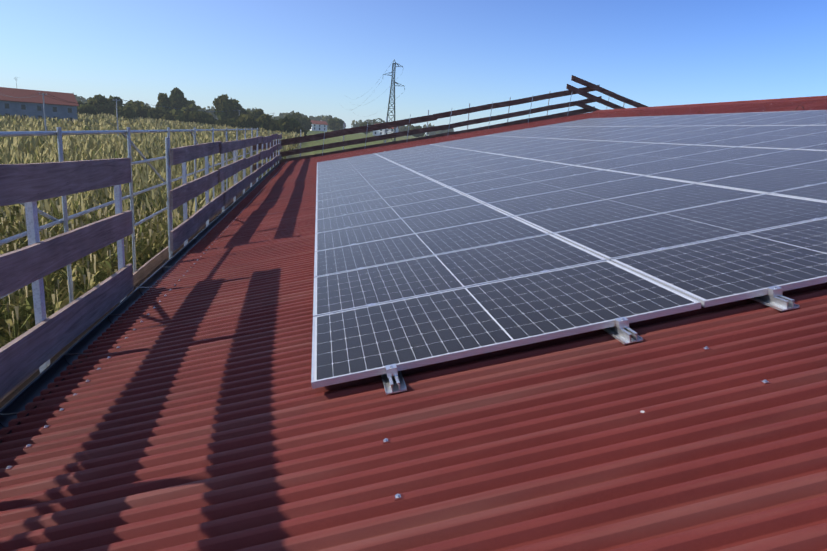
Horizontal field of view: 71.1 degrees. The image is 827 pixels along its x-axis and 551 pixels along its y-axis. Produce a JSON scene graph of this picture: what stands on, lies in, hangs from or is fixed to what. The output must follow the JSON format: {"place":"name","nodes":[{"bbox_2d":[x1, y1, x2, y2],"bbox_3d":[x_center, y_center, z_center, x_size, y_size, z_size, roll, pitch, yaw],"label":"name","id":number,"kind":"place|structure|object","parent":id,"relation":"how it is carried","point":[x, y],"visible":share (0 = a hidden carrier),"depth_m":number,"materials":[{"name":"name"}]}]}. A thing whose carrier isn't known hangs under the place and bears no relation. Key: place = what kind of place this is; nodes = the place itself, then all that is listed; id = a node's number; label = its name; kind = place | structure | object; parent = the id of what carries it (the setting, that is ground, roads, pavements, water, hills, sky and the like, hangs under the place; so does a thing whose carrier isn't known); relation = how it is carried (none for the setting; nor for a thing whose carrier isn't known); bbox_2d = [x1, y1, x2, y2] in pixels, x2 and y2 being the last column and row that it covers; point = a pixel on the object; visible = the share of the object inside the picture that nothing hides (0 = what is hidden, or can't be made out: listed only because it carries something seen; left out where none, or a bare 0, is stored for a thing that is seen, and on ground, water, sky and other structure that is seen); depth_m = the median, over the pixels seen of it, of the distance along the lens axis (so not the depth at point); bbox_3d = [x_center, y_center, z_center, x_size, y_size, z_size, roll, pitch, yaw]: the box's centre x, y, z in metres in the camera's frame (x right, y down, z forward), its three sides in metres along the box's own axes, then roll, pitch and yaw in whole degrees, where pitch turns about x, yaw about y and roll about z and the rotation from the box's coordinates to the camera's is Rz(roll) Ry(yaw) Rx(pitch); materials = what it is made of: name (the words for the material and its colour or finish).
{"place":"outdoors","nodes":[
{"label":"outdoors","id":0,"kind":"place"},
{"bbox_2d":[0,163,280,442],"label":"eave gutter","id":1,"kind":"object","parent":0,"point":[13,407],"visible":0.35,"depth_m":4.53,"materials":[{"name":"grey metal"}]},
{"bbox_2d":[0,141,299,337],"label":"maize field soil","id":2,"kind":"structure","parent":0,"point":[5,214],"depth_m":34.40,"materials":[{"name":"brown soil"}]},
{"bbox_2d":[0,112,303,347],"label":"maize field plants","id":3,"kind":"object","parent":2,"relation":"on","point":[18,305],"visible":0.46,"depth_m":34.82,"materials":[{"name":"green plant"}]},
{"bbox_2d":[290,128,428,157],"bbox_3d":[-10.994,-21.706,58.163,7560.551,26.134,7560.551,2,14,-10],"label":"terrain","id":4,"kind":"structure","parent":0,"point":[334,139],"depth_m":232.42,"materials":[{"name":"green plant"}]},
{"bbox_2d":[0,77,78,122],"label":"farmhouse","id":5,"kind":"object","parent":4,"relation":"on","point":[23,105],"visible":0.62,"depth_m":163.46,"materials":[{"name":"paint"}]},
{"bbox_2d":[74,95,89,102],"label":"tree belt","id":6,"kind":"object","parent":4,"relation":"on","point":[83,99],"visible":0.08,"depth_m":633.35,"materials":[{"name":"green plant"}]},
{"bbox_2d":[77,103,96,116],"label":"tree","id":7,"kind":"object","parent":4,"relation":"on","point":[89,109],"visible":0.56,"depth_m":221.03,"materials":[{"name":"green plant"}]},
{"bbox_2d":[87,94,123,113],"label":"tree","id":8,"kind":"object","parent":4,"relation":"on","point":[100,107],"visible":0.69,"depth_m":249.07,"materials":[{"name":"green plant"}]},
{"bbox_2d":[106,105,122,115],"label":"tree","id":9,"kind":"object","parent":4,"relation":"on","point":[111,110],"visible":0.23,"depth_m":248.82,"materials":[{"name":"green plant"}]},
{"bbox_2d":[114,105,136,120],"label":"tree","id":10,"kind":"object","parent":4,"relation":"on","point":[127,111],"visible":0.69,"depth_m":223.44,"materials":[{"name":"green plant"}]},
{"bbox_2d":[0,127,259,407],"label":"scaffold","id":11,"kind":"object","parent":4,"relation":"on","point":[146,270],"visible":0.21,"depth_m":9.13,"materials":[{"name":"metal"}]},
{"bbox_2d":[0,134,281,398],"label":"eave guardrail planks","id":12,"kind":"object","parent":11,"relation":"on","point":[44,339],"visible":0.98,"depth_m":4.41,"materials":[{"name":"brown wood"}]},
{"bbox_2d":[126,100,139,106],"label":"tree","id":13,"kind":"object","parent":4,"relation":"on","point":[130,103],"visible":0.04,"depth_m":246.29,"materials":[{"name":"green plant"}]},
{"bbox_2d":[131,101,148,118],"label":"tree","id":14,"kind":"object","parent":4,"relation":"on","point":[138,110],"visible":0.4,"depth_m":242.86,"materials":[{"name":"green plant"}]},
{"bbox_2d":[141,107,152,117],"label":"tree","id":15,"kind":"object","parent":4,"relation":"on","point":[143,114],"visible":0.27,"depth_m":242.73,"materials":[{"name":"green plant"}]},
{"bbox_2d":[39,92,274,137],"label":"utility poles","id":16,"kind":"object","parent":4,"relation":"on","point":[43,94],"visible":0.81,"depth_m":92.89,"materials":[{"name":"wood"}]},
{"bbox_2d":[0,93,261,114],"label":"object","id":17,"kind":"object","parent":16,"relation":"on","point":[118,99],"visible":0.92,"depth_m":106.16,"materials":[{"name":"black"}]},
{"bbox_2d":[147,106,171,119],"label":"tree","id":18,"kind":"object","parent":4,"relation":"on","point":[158,113],"visible":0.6,"depth_m":241.74,"materials":[{"name":"green plant"}]},
{"bbox_2d":[155,93,171,112],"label":"tree","id":19,"kind":"object","parent":4,"relation":"on","point":[164,100],"visible":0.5,"depth_m":258.99,"materials":[{"name":"green plant"}]},
{"bbox_2d":[165,109,178,120],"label":"tree","id":20,"kind":"object","parent":4,"relation":"on","point":[170,115],"visible":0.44,"depth_m":240.19,"materials":[{"name":"green plant"}]},
{"bbox_2d":[169,87,189,110],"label":"tree","id":21,"kind":"object","parent":4,"relation":"on","point":[179,101],"visible":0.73,"depth_m":274.59,"materials":[{"name":"green plant"}]},
{"bbox_2d":[174,107,188,122],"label":"tree","id":22,"kind":"object","parent":4,"relation":"on","point":[181,117],"visible":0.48,"depth_m":238.72,"materials":[{"name":"green plant"}]},
{"bbox_2d":[185,100,195,110],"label":"tree","id":23,"kind":"object","parent":4,"relation":"on","point":[188,105],"visible":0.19,"depth_m":287.41,"materials":[{"name":"green plant"}]},
{"bbox_2d":[178,103,213,123],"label":"tree","id":24,"kind":"object","parent":4,"relation":"on","point":[195,116],"visible":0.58,"depth_m":237.69,"materials":[{"name":"green plant"}]},
{"bbox_2d":[198,106,215,118],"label":"tree","id":25,"kind":"object","parent":4,"relation":"on","point":[208,111],"visible":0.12,"depth_m":527.11,"materials":[{"name":"green plant"}]},
{"bbox_2d":[199,116,216,125],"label":"tree","id":26,"kind":"object","parent":4,"relation":"on","point":[208,120],"visible":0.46,"depth_m":235.31,"materials":[{"name":"green plant"}]},
{"bbox_2d":[214,118,226,125],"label":"tree","id":27,"kind":"object","parent":4,"relation":"on","point":[218,122],"visible":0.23,"depth_m":232.70,"materials":[{"name":"green plant"}]},
{"bbox_2d":[212,94,247,119],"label":"tree","id":28,"kind":"object","parent":4,"relation":"on","point":[223,102],"visible":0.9,"depth_m":266.28,"materials":[{"name":"green plant"}]},
{"bbox_2d":[226,118,235,127],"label":"tree","id":29,"kind":"object","parent":4,"relation":"on","point":[229,122],"visible":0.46,"depth_m":231.98,"materials":[{"name":"green plant"}]},
{"bbox_2d":[233,114,256,128],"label":"tree","id":30,"kind":"object","parent":4,"relation":"on","point":[242,121],"visible":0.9,"depth_m":226.00,"materials":[{"name":"green plant"}]},
{"bbox_2d":[251,109,264,122],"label":"tree","id":31,"kind":"object","parent":4,"relation":"on","point":[255,113],"visible":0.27,"depth_m":283.76,"materials":[{"name":"green plant"}]},
{"bbox_2d":[256,113,280,131],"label":"tree","id":32,"kind":"object","parent":4,"relation":"on","point":[267,122],"visible":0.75,"depth_m":224.89,"materials":[{"name":"green plant"}]},
{"bbox_2d":[279,110,294,117],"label":"tree","id":33,"kind":"object","parent":4,"relation":"on","point":[282,115],"visible":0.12,"depth_m":685.86,"materials":[{"name":"green plant"}]},
{"bbox_2d":[276,116,300,132],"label":"tree","id":34,"kind":"object","parent":4,"relation":"on","point":[285,124],"visible":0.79,"depth_m":221.10,"materials":[{"name":"green plant"}]},
{"bbox_2d":[285,112,305,126],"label":"tree","id":35,"kind":"object","parent":4,"relation":"on","point":[297,116],"visible":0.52,"depth_m":328.19,"materials":[{"name":"green plant"}]},
{"bbox_2d":[289,124,307,135],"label":"tree","id":36,"kind":"object","parent":4,"relation":"on","point":[297,129],"visible":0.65,"depth_m":220.63,"materials":[{"name":"green plant"}]},
{"bbox_2d":[302,117,311,130],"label":"tree","id":37,"kind":"object","parent":4,"relation":"on","point":[307,124],"visible":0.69,"depth_m":334.19,"materials":[{"name":"green plant"}]},
{"bbox_2d":[309,115,323,120],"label":"tree","id":38,"kind":"object","parent":4,"relation":"on","point":[317,118],"visible":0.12,"depth_m":763.97,"materials":[{"name":"green plant"}]},
{"bbox_2d":[310,120,327,131],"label":"house","id":39,"kind":"structure","parent":4,"relation":"on","point":[321,125],"depth_m":427.16,"materials":[{"name":"white paint"}]},
{"bbox_2d":[320,115,336,121],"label":"tree","id":40,"kind":"object","parent":4,"relation":"on","point":[325,118],"visible":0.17,"depth_m":702.47,"materials":[{"name":"green plant"}]},
{"bbox_2d":[328,118,343,130],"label":"tree","id":41,"kind":"object","parent":4,"relation":"on","point":[335,124],"visible":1,"depth_m":400.39,"materials":[{"name":"green plant"}]},
{"bbox_2d":[351,120,362,127],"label":"tree","id":42,"kind":"object","parent":4,"relation":"on","point":[353,124],"visible":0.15,"depth_m":747.88,"materials":[{"name":"green plant"}]},
{"bbox_2d":[359,122,370,134],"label":"tree","id":43,"kind":"object","parent":4,"relation":"on","point":[364,124],"visible":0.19,"depth_m":402.98,"materials":[{"name":"green plant"}]},
{"bbox_2d":[364,119,376,131],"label":"tree","id":44,"kind":"object","parent":4,"relation":"on","point":[370,121],"visible":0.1,"depth_m":877.96,"materials":[{"name":"green plant"}]},
{"bbox_2d":[372,118,385,124],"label":"tree","id":45,"kind":"object","parent":4,"relation":"on","point":[377,122],"visible":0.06,"depth_m":555.54,"materials":[{"name":"green plant"}]},
{"bbox_2d":[373,123,398,135],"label":"white house","id":46,"kind":"structure","parent":4,"relation":"on","point":[379,132],"depth_m":403.41,"materials":[{"name":"paint"}]},
{"bbox_2d":[382,59,404,141],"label":"transmission tower","id":47,"kind":"structure","parent":4,"relation":"on","point":[394,66],"depth_m":248.09,"materials":[{"name":"grey metal"}]},
{"bbox_2d":[400,124,412,135],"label":"tree","id":48,"kind":"object","parent":4,"relation":"on","point":[405,128],"visible":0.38,"depth_m":626.90,"materials":[{"name":"green plant"}]},
{"bbox_2d":[410,125,424,136],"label":"tree","id":49,"kind":"object","parent":4,"relation":"on","point":[417,135],"visible":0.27,"depth_m":404.98,"materials":[{"name":"green plant"}]},
{"bbox_2d":[423,123,435,135],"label":"tree belt","id":50,"kind":"object","parent":4,"relation":"on","point":[430,133],"visible":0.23,"depth_m":869.70,"materials":[{"name":"green plant"}]},
{"bbox_2d":[436,128,453,133],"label":"tree","id":51,"kind":"object","parent":4,"relation":"on","point":[444,131],"visible":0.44,"depth_m":801.91,"materials":[{"name":"green plant"}]},
{"bbox_2d":[253,75,647,180],"bbox_3d":[8.801,-5.378,30.322,33.460,9.665,1.150,2,14,-10],"label":"guardrail","id":52,"kind":"object","parent":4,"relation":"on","point":[583,91],"visible":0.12,"depth_m":29.07,"materials":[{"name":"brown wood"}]},
{"bbox_2d":[0,0,826,133],"label":"sky","id":53,"kind":"structure","parent":0,"point":[314,58],"materials":[{"name":"blue"}]},
{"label":"building walls","id":54,"kind":"object","parent":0,"visible":0},
{"bbox_2d":[0,99,826,550],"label":"corrugated roof sheets","id":55,"kind":"object","parent":54,"relation":"on","point":[198,413],"visible":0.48,"depth_m":2.45,"materials":[{"name":"red metal"}]},
{"bbox_2d":[4,110,770,500],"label":"roof screws","id":56,"kind":"object","parent":55,"relation":"attached to","point":[386,440],"visible":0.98,"depth_m":3.01,"materials":[{"name":"silver metal"}]},
{"bbox_2d":[330,113,822,394],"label":"mounting clamps","id":57,"kind":"object","parent":55,"relation":"on","point":[621,331],"visible":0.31,"depth_m":3.04,"materials":[{"name":"metal"}]},
{"bbox_2d":[311,110,826,388],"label":"solar array","id":58,"kind":"object","parent":57,"relation":"on","point":[434,280],"visible":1,"depth_m":5.05,"materials":[{"name":"glass"}]},
{"bbox_2d":[281,96,826,162],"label":"roof ridge cap","id":59,"kind":"object","parent":54,"relation":"on","point":[746,102],"visible":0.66,"depth_m":20.59,"materials":[{"name":"metal"}]}
]}

